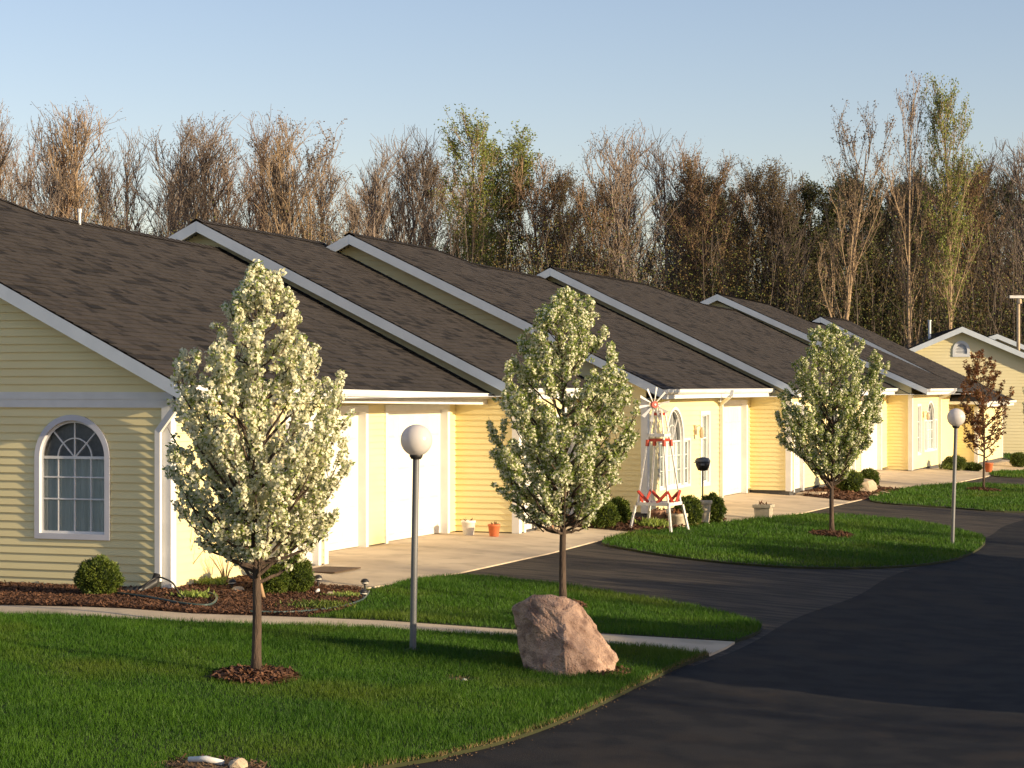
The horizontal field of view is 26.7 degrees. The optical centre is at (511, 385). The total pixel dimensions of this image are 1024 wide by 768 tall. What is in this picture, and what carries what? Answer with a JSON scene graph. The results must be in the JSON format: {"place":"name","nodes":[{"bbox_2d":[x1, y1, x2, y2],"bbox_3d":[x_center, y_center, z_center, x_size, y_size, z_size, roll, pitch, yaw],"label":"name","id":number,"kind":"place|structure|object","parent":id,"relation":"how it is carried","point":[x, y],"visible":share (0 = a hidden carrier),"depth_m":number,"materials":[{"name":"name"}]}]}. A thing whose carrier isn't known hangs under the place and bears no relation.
{"place":"outdoors","nodes":[
{"label":"outdoors","id":0,"kind":"place"},
{"bbox_2d":[0,573,368,616],"bbox_3d":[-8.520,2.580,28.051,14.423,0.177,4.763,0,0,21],"label":"mulch bed","id":1,"kind":"object","parent":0,"point":[177,610],"visible":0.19,"depth_m":24.37,"materials":[{"name":"brown wood"}]},
{"bbox_2d":[73,553,125,594],"bbox_3d":[-4.882,2.262,25.536,0.637,0.559,0.614,0,0,0],"label":"round shrub","id":2,"kind":"object","parent":1,"relation":"on","point":[96,575],"visible":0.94,"depth_m":25.37,"materials":[{"name":"green plant"}]},
{"bbox_2d":[252,563,289,594],"bbox_3d":[-2.918,2.344,26.154,0.488,0.480,0.501,0,0,0],"label":"round shrub","id":3,"kind":"object","parent":1,"relation":"on","point":[279,583],"visible":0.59,"depth_m":26.02,"materials":[{"name":"green plant"}]},
{"bbox_2d":[277,556,314,593],"bbox_3d":[-2.665,2.315,26.404,0.541,0.547,0.528,0,0,0],"label":"round shrub","id":4,"kind":"object","parent":1,"relation":"on","point":[300,574],"visible":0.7,"depth_m":26.26,"materials":[{"name":"green plant"}]},
{"bbox_2d":[274,598,368,609],"bbox_3d":[-2.211,2.526,25.035,1.085,0.105,1.117,0,0,0],"label":"plant","id":5,"kind":"object","parent":1,"relation":"on","point":[318,603],"visible":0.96,"depth_m":25.01,"materials":[{"name":"green plant"}]},
{"bbox_2d":[0,610,708,767],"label":"lawn","id":6,"kind":"structure","parent":0,"point":[462,751],"depth_m":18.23,"materials":[{"name":"plant"}]},
{"bbox_2d":[164,753,270,767],"bbox_3d":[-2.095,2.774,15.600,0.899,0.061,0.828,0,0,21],"label":"bare dirt","id":7,"kind":"structure","parent":6,"relation":"on","point":[208,765],"depth_m":15.61,"materials":[{"name":"brown soil"}]},
{"bbox_2d":[199,670,295,686],"bbox_3d":[-2.340,2.669,19.790,0.858,0.077,0.985,0,0,37],"label":"mulch ring","id":8,"kind":"object","parent":6,"relation":"on","point":[243,682],"visible":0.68,"depth_m":19.58,"materials":[{"name":"brown wood"}]},
{"bbox_2d":[210,663,302,685],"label":"mulch chips","id":9,"kind":"object","parent":8,"relation":"on","point":[276,673],"visible":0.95,"depth_m":19.64,"materials":[{"name":"brown wood"}]},
{"bbox_2d":[162,259,355,671],"bbox_3d":[-2.317,0.762,19.774,1.790,3.872,1.708,0,0,0],"label":"blossom tree","id":10,"kind":"object","parent":6,"relation":"on","point":[238,471],"visible":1,"depth_m":19.57,"materials":[{"name":"white plant"}]},
{"bbox_2d":[401,424,431,649],"bbox_3d":[-0.997,1.558,22.100,0.326,2.328,0.326,1,0,0],"label":"globe lamp","id":11,"kind":"object","parent":6,"relation":"on","point":[416,441],"visible":0.93,"depth_m":22.07,"materials":[{"name":"metal"}]},
{"bbox_2d":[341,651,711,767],"bbox_3d":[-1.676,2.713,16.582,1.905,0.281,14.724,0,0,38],"label":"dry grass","id":12,"kind":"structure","parent":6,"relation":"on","point":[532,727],"depth_m":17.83,"materials":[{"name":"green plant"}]},
{"bbox_2d":[512,594,618,676],"bbox_3d":[0.519,2.511,21.406,0.970,0.921,0.952,0,0,-40],"label":"boulder","id":13,"kind":"object","parent":6,"relation":"on","point":[560,634],"visible":0.81,"depth_m":21.08,"materials":[{"name":"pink stone"}]},
{"bbox_2d":[0,605,734,655],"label":"walkway","id":14,"kind":"structure","parent":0,"point":[713,646],"depth_m":23.92,"materials":[{"name":"concrete"}]},
{"bbox_2d":[312,526,627,587],"bbox_3d":[-0.718,2.566,34.260,3.069,0.136,14.254,0,0,21],"label":"apron","id":15,"kind":"object","parent":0,"point":[382,564],"visible":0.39,"depth_m":32.51,"materials":[{"name":"concrete"}]},
{"bbox_2d":[0,0,1023,316],"label":"sky","id":16,"kind":"structure","parent":0,"point":[752,79],"materials":[{"name":"blue"}]},
{"bbox_2d":[308,573,762,642],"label":"lawn","id":17,"kind":"structure","parent":0,"point":[706,638],"depth_m":24.86,"materials":[{"name":"plant"}]},
{"bbox_2d":[486,285,640,596],"bbox_3d":[0.621,0.742,26.434,1.917,3.962,1.890,0,0,0],"label":"blossom tree","id":18,"kind":"object","parent":17,"relation":"on","point":[557,469],"visible":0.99,"depth_m":26.21,"materials":[{"name":"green plant"}]},
{"bbox_2d":[371,476,1023,664],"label":"driveway","id":19,"kind":"structure","parent":0,"point":[771,598],"depth_m":31.15,"materials":[{"name":"black asphalt"}]},
{"bbox_2d":[568,513,726,532],"bbox_3d":[2.385,2.574,41.313,3.122,0.171,6.344,0,0,21],"label":"mulch bed","id":20,"kind":"object","parent":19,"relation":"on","point":[619,529],"visible":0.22,"depth_m":38.31,"materials":[{"name":"brown wood"}]},
{"bbox_2d":[586,501,621,528],"bbox_3d":[1.622,2.274,38.416,0.662,0.612,0.652,0,0,0],"label":"round shrub","id":21,"kind":"object","parent":20,"relation":"on","point":[606,514],"visible":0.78,"depth_m":38.24,"materials":[{"name":"green plant"}]},
{"bbox_2d":[630,387,688,531],"bbox_3d":[2.636,1.309,38.624,0.839,2.574,0.840,0,0,27],"label":"garden windmill","id":22,"kind":"object","parent":20,"relation":"on","point":[669,502],"visible":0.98,"depth_m":38.52,"materials":[{"name":"white paint"}]},
{"bbox_2d":[672,495,703,525],"bbox_3d":[3.253,2.330,39.809,0.614,0.662,0.633,0,0,0],"label":"round shrub","id":23,"kind":"object","parent":20,"relation":"on","point":[693,507],"visible":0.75,"depth_m":39.66,"materials":[{"name":"green plant"}]},
{"bbox_2d":[701,492,727,522],"bbox_3d":[3.790,2.323,40.864,0.625,0.679,0.609,0,0,0],"label":"round shrub","id":24,"kind":"object","parent":20,"relation":"on","point":[718,509],"visible":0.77,"depth_m":40.71,"materials":[{"name":"green plant"}]},
{"bbox_2d":[800,485,900,500],"bbox_3d":[8.238,2.623,52.676,1.694,0.153,6.228,0,0,21],"label":"mulch bed","id":25,"kind":"object","parent":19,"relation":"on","point":[837,498],"visible":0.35,"depth_m":50.28,"materials":[{"name":"brown wood"}]},
{"bbox_2d":[836,468,863,492],"bbox_3d":[8.264,2.326,52.651,0.790,0.652,0.764,0,0,0],"label":"round shrub","id":26,"kind":"object","parent":25,"relation":"on","point":[853,481],"visible":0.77,"depth_m":52.43,"materials":[{"name":"green plant"}]},
{"bbox_2d":[396,520,1023,767],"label":"road","id":27,"kind":"structure","parent":0,"point":[920,667],"depth_m":20.56,"materials":[{"name":"black asphalt"}]},
{"bbox_2d":[723,493,861,520],"bbox_3d":[6.456,2.598,49.539,2.966,0.200,16.962,0,0,18],"label":"apron","id":28,"kind":"object","parent":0,"point":[738,505],"visible":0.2,"depth_m":47.48,"materials":[{"name":"concrete"}]},
{"bbox_2d":[602,511,986,568],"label":"lawn","id":29,"kind":"structure","parent":0,"point":[781,566],"depth_m":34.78,"materials":[{"name":"plant"}]},
{"bbox_2d":[774,323,890,530],"bbox_3d":[5.879,0.789,39.347,2.137,3.908,1.919,0,0,0],"label":"blossom tree","id":30,"kind":"object","parent":29,"relation":"on","point":[847,444],"visible":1,"depth_m":39.04,"materials":[{"name":"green plant"}]},
{"bbox_2d":[947,408,964,543],"bbox_3d":[7.939,1.631,38.705,0.326,2.458,0.326,2,0,0],"label":"globe lamp","id":31,"kind":"object","parent":29,"relation":"on","point":[955,418],"visible":0.98,"depth_m":38.67,"materials":[{"name":"metal"}]},
{"bbox_2d":[869,481,1023,512],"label":"lawn","id":32,"kind":"structure","parent":0,"point":[925,505],"depth_m":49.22,"materials":[{"name":"plant"}]},
{"bbox_2d":[958,349,1014,487],"bbox_3d":[12.269,0.884,56.176,1.447,3.730,1.370,0,0,-19],"label":"purple leaf tree","id":33,"kind":"object","parent":32,"relation":"on","point":[979,419],"visible":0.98,"depth_m":56.05,"materials":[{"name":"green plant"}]},
{"bbox_2d":[877,459,1023,488],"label":"apron","id":34,"kind":"object","parent":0,"point":[900,478],"visible":0.31,"depth_m":62.65,"materials":[{"name":"concrete"}]},
{"bbox_3d":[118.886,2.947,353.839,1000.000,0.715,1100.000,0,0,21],"label":"ground","id":35,"kind":"structure","parent":0,"visible":0},
{"bbox_2d":[0,100,36,204],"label":"bare tree","id":36,"kind":"object","parent":35,"relation":"on","point":[3,142],"visible":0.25,"depth_m":113.63,"materials":[{"name":"beige plant"}]},
{"bbox_2d":[0,146,44,212],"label":"bare tree","id":37,"kind":"object","parent":35,"relation":"on","point":[8,174],"visible":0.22,"depth_m":129.60,"materials":[{"name":"brown plant"}]},
{"bbox_2d":[10,131,55,211],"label":"bare tree","id":38,"kind":"object","parent":35,"relation":"on","point":[33,160],"visible":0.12,"depth_m":132.41,"materials":[{"name":"brown plant"}]},
{"bbox_2d":[0,101,93,220],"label":"bare tree","id":39,"kind":"object","parent":35,"relation":"on","point":[56,196],"visible":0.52,"depth_m":109.56,"materials":[{"name":"brown plant"}]},
{"bbox_2d":[19,97,117,225],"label":"bare tree","id":40,"kind":"object","parent":35,"relation":"on","point":[73,191],"visible":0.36,"depth_m":111.07,"materials":[{"name":"red plant"}]},
{"bbox_2d":[38,101,125,227],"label":"bare tree","id":41,"kind":"object","parent":35,"relation":"on","point":[77,193],"visible":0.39,"depth_m":109.92,"materials":[{"name":"beige plant"}]},
{"bbox_2d":[84,126,157,231],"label":"bare tree","id":42,"kind":"object","parent":35,"relation":"on","point":[126,191],"visible":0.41,"depth_m":111.23,"materials":[{"name":"brown plant"}]},
{"bbox_2d":[86,148,159,234],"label":"bare tree","id":43,"kind":"object","parent":35,"relation":"on","point":[104,179],"visible":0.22,"depth_m":121.45,"materials":[{"name":"brown plant"}]},
{"bbox_2d":[98,114,237,235],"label":"bare tree","id":44,"kind":"object","parent":35,"relation":"on","point":[179,203],"visible":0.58,"depth_m":110.77,"materials":[{"name":"brown plant"}]},
{"bbox_2d":[163,134,233,236],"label":"bare tree","id":45,"kind":"object","parent":35,"relation":"on","point":[197,206],"visible":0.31,"depth_m":110.84,"materials":[{"name":"brown plant"}]},
{"bbox_2d":[162,115,259,233],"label":"bare tree","id":46,"kind":"object","parent":35,"relation":"on","point":[208,140],"visible":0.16,"depth_m":114.52,"materials":[{"name":"red plant"}]},
{"bbox_2d":[173,112,288,228],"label":"bare tree","id":47,"kind":"object","parent":35,"relation":"on","point":[220,187],"visible":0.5,"depth_m":112.71,"materials":[{"name":"brown plant"}]},
{"bbox_2d":[0,198,493,591],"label":"row house","id":48,"kind":"structure","parent":35,"relation":"on","point":[101,326],"depth_m":27.33,"materials":[{"name":"yellow"}]},
{"bbox_2d":[34,415,110,540],"bbox_3d":[-5.308,1.125,26.967,1.330,1.600,0.735,0,0,21],"label":"window","id":49,"kind":"structure","parent":48,"relation":"in","point":[72,466],"depth_m":26.74,"materials":[{"name":"white glass"}]},
{"bbox_2d":[329,412,357,550],"bbox_3d":[-2.853,1.444,32.281,0.062,2.088,2.540,0,0,21],"label":"garage door","id":50,"kind":"structure","parent":48,"relation":"in","point":[344,534],"depth_m":33.07,"materials":[{"name":"white metal"}]},
{"bbox_2d":[388,410,440,540],"bbox_3d":[-1.669,1.444,35.436,0.062,2.088,2.480,0,0,21],"label":"garage door","id":51,"kind":"structure","parent":48,"relation":"in","point":[400,465],"depth_m":35.35,"materials":[{"name":"white metal"}]},
{"bbox_2d":[226,107,307,234],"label":"bare tree","id":52,"kind":"object","parent":35,"relation":"on","point":[257,202],"visible":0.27,"depth_m":115.71,"materials":[{"name":"red plant"}]},
{"bbox_2d":[254,113,325,240],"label":"bare tree","id":53,"kind":"object","parent":35,"relation":"on","point":[277,155],"visible":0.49,"depth_m":107.05,"materials":[{"name":"beige plant"}]},
{"bbox_2d":[250,148,329,245],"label":"bare tree","id":54,"kind":"object","parent":35,"relation":"on","point":[292,201],"visible":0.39,"depth_m":107.17,"materials":[{"name":"brown plant"}]},
{"bbox_2d":[234,117,362,244],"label":"bare tree","id":55,"kind":"object","parent":35,"relation":"on","point":[308,211],"visible":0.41,"depth_m":110.01,"materials":[{"name":"beige plant"}]},
{"bbox_2d":[297,140,359,245],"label":"bare tree","id":56,"kind":"object","parent":35,"relation":"on","point":[320,188],"visible":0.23,"depth_m":123.92,"materials":[{"name":"brown plant"}]},
{"bbox_2d":[319,136,417,242],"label":"bare tree","id":57,"kind":"object","parent":35,"relation":"on","point":[379,192],"visible":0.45,"depth_m":110.50,"materials":[{"name":"brown plant"}]},
{"bbox_2d":[167,219,589,533],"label":"row house","id":58,"kind":"structure","parent":35,"relation":"on","point":[452,342],"depth_m":37.83,"materials":[{"name":"yellow"}]},
{"bbox_2d":[343,153,418,243],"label":"bare tree","id":59,"kind":"object","parent":35,"relation":"on","point":[373,189],"visible":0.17,"depth_m":122.39,"materials":[{"name":"brown plant"}]},
{"bbox_2d":[346,126,460,250],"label":"bare tree","id":60,"kind":"object","parent":35,"relation":"on","point":[430,159],"visible":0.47,"depth_m":111.46,"materials":[{"name":"brown plant"}]},
{"bbox_2d":[374,125,461,251],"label":"bare tree","id":61,"kind":"object","parent":35,"relation":"on","point":[420,225],"visible":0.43,"depth_m":111.85,"materials":[{"name":"brown plant"}]},
{"bbox_2d":[389,148,477,263],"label":"bare tree","id":62,"kind":"object","parent":35,"relation":"on","point":[435,173],"visible":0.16,"depth_m":119.23,"materials":[{"name":"red plant"}]},
{"bbox_2d":[428,103,522,266],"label":"budding tree","id":63,"kind":"object","parent":35,"relation":"on","point":[482,149],"visible":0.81,"depth_m":113.32,"materials":[{"name":"green plant"}]},
{"bbox_2d":[445,120,542,268],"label":"budding tree","id":64,"kind":"object","parent":35,"relation":"on","point":[514,147],"visible":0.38,"depth_m":115.36,"materials":[{"name":"green plant"}]},
{"bbox_2d":[3,171,1023,346],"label":"undergrowth","id":65,"kind":"object","parent":35,"relation":"on","point":[873,298],"depth_m":106.32,"materials":[{"name":"brown plant"}]},
{"bbox_2d":[487,152,589,273],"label":"leafing tree","id":66,"kind":"object","parent":35,"relation":"on","point":[557,185],"visible":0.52,"depth_m":114.08,"materials":[{"name":"red plant"}]},
{"bbox_2d":[326,232,776,517],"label":"row house","id":67,"kind":"structure","parent":35,"relation":"on","point":[708,409],"depth_m":43.75,"materials":[{"name":"yellow"}]},
{"bbox_2d":[665,407,683,489],"bbox_3d":[2.895,1.225,42.823,0.735,1.710,1.540,0,0,21],"label":"window","id":68,"kind":"structure","parent":67,"relation":"in","point":[675,421],"depth_m":43.07,"materials":[{"name":"white glass"}]},
{"bbox_2d":[699,411,709,486],"bbox_3d":[3.957,1.300,44.807,0.141,1.560,0.740,0,0,21],"label":"window","id":69,"kind":"structure","parent":67,"relation":"in","point":[704,444],"depth_m":45.05,"materials":[{"name":"white glass"}]},
{"bbox_2d":[723,404,740,495],"bbox_3d":[4.788,1.454,48.938,0.062,2.068,3.100,0,0,21],"label":"garage door","id":70,"kind":"structure","parent":67,"relation":"in","point":[731,412],"depth_m":49.56,"materials":[{"name":"white metal"}]},
{"bbox_2d":[497,166,637,277],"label":"leafing tree","id":71,"kind":"object","parent":35,"relation":"on","point":[563,191],"visible":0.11,"depth_m":117.14,"materials":[{"name":"green plant"}]},
{"bbox_2d":[551,172,650,283],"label":"leafing tree","id":72,"kind":"object","parent":35,"relation":"on","point":[580,207],"visible":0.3,"depth_m":108.21,"materials":[{"name":"red plant"}]},
{"bbox_2d":[566,118,661,282],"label":"bare tree","id":73,"kind":"object","parent":35,"relation":"on","point":[634,209],"visible":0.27,"depth_m":112.84,"materials":[{"name":"red plant"}]},
{"bbox_2d":[565,125,689,288],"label":"bare tree","id":74,"kind":"object","parent":35,"relation":"on","point":[615,209],"visible":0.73,"depth_m":107.19,"materials":[{"name":"brown plant"}]},
{"bbox_2d":[630,127,716,296],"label":"bare tree","id":75,"kind":"object","parent":35,"relation":"on","point":[663,183],"visible":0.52,"depth_m":111.66,"materials":[{"name":"brown plant"}]},
{"bbox_2d":[647,168,751,298],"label":"leafing tree","id":76,"kind":"object","parent":35,"relation":"on","point":[704,191],"visible":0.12,"depth_m":119.84,"materials":[{"name":"green plant"}]},
{"bbox_2d":[650,131,758,301],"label":"bare tree","id":77,"kind":"object","parent":35,"relation":"on","point":[688,213],"visible":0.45,"depth_m":111.49,"materials":[{"name":"red plant"}]},
{"bbox_2d":[656,149,763,301],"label":"leafing tree","id":78,"kind":"object","parent":35,"relation":"on","point":[716,191],"visible":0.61,"depth_m":110.09,"materials":[{"name":"red plant"}]},
{"bbox_2d":[536,266,910,494],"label":"row house","id":79,"kind":"structure","parent":35,"relation":"on","point":[754,349],"depth_m":52.38,"materials":[{"name":"yellow"}]},
{"bbox_2d":[862,409,876,469],"bbox_3d":[10.341,1.454,62.876,0.062,2.068,2.900,0,0,21],"label":"garage door","id":80,"kind":"structure","parent":79,"relation":"in","point":[869,457],"depth_m":63.44,"materials":[{"name":"white metal"}]},
{"bbox_2d":[671,155,844,313],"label":"leafing tree","id":81,"kind":"object","parent":35,"relation":"on","point":[752,184],"visible":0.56,"depth_m":109.96,"materials":[{"name":"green plant"}]},
{"bbox_2d":[745,168,837,318],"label":"bare tree","id":82,"kind":"object","parent":35,"relation":"on","point":[790,194],"visible":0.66,"depth_m":108.87,"materials":[{"name":"brown plant"}]},
{"bbox_2d":[718,173,872,320],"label":"leafing tree","id":83,"kind":"object","parent":35,"relation":"on","point":[809,196],"visible":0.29,"depth_m":110.69,"materials":[{"name":"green plant"}]},
{"bbox_2d":[701,293,970,470],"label":"row house","id":84,"kind":"structure","parent":35,"relation":"on","point":[920,431],"depth_m":66.57,"materials":[{"name":"yellow"}]},
{"bbox_2d":[926,401,934,451],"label":"window","id":85,"kind":"structure","parent":84,"relation":"in","point":[931,422],"depth_m":68.48,"materials":[{"name":"white glass"}]},
{"bbox_2d":[814,99,904,319],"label":"bare tree","id":86,"kind":"object","parent":35,"relation":"on","point":[850,277],"visible":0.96,"depth_m":103.50,"materials":[{"name":"beige plant"}]},
{"bbox_2d":[794,165,954,345],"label":"leafing tree","id":87,"kind":"object","parent":35,"relation":"on","point":[835,186],"visible":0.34,"depth_m":111.25,"materials":[{"name":"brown plant"}]},
{"bbox_2d":[822,176,938,337],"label":"leafing tree","id":88,"kind":"object","parent":35,"relation":"on","point":[896,225],"visible":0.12,"depth_m":121.49,"materials":[{"name":"green plant"}]},
{"bbox_2d":[844,152,936,347],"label":"bare tree","id":89,"kind":"object","parent":35,"relation":"on","point":[888,239],"visible":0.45,"depth_m":111.78,"materials":[{"name":"brown plant"}]},
{"bbox_2d":[871,71,946,346],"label":"bare tree","id":90,"kind":"object","parent":35,"relation":"on","point":[912,114],"visible":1,"depth_m":103.55,"materials":[{"name":"beige plant"}]},
{"bbox_2d":[802,316,1016,465],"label":"row house","id":91,"kind":"structure","parent":35,"relation":"on","point":[881,343],"depth_m":76.45,"materials":[{"name":"yellow"}]},
{"bbox_2d":[869,173,981,343],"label":"leafing tree","id":92,"kind":"object","parent":35,"relation":"on","point":[912,241],"visible":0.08,"depth_m":121.92,"materials":[{"name":"green plant"}]},
{"bbox_2d":[906,192,975,334],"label":"leafing tree","id":93,"kind":"object","parent":35,"relation":"on","point":[930,230],"visible":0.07,"depth_m":121.37,"materials":[{"name":"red plant"}]},
{"bbox_2d":[911,71,987,331],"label":"budding tree","id":94,"kind":"object","parent":35,"relation":"on","point":[949,280],"visible":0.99,"depth_m":103.23,"materials":[{"name":"green plant"}]},
{"bbox_2d":[903,153,1023,336],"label":"leafing tree","id":95,"kind":"object","parent":35,"relation":"on","point":[973,192],"visible":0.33,"depth_m":114.73,"materials":[{"name":"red plant"}]},
{"bbox_2d":[904,320,1023,453],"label":"gabled house","id":96,"kind":"structure","parent":35,"relation":"on","point":[954,348],"depth_m":87.82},
{"bbox_2d":[952,137,1023,335],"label":"bare tree","id":97,"kind":"object","parent":35,"relation":"on","point":[990,255],"visible":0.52,"depth_m":114.70,"materials":[{"name":"brown plant"}]},
{"bbox_2d":[961,173,1023,332],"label":"leafing tree","id":98,"kind":"object","parent":35,"relation":"on","point":[997,214],"visible":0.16,"depth_m":120.84,"materials":[{"name":"green plant"}]},
{"bbox_2d":[967,138,1023,341],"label":"bare tree","id":99,"kind":"object","parent":35,"relation":"on","point":[1012,188],"visible":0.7,"depth_m":109.26,"materials":[{"name":"brown plant"}]},
{"bbox_2d":[987,134,1023,330],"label":"bare tree","id":100,"kind":"object","parent":35,"relation":"on","point":[1018,223],"visible":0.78,"depth_m":108.30,"materials":[{"name":"brown plant"}]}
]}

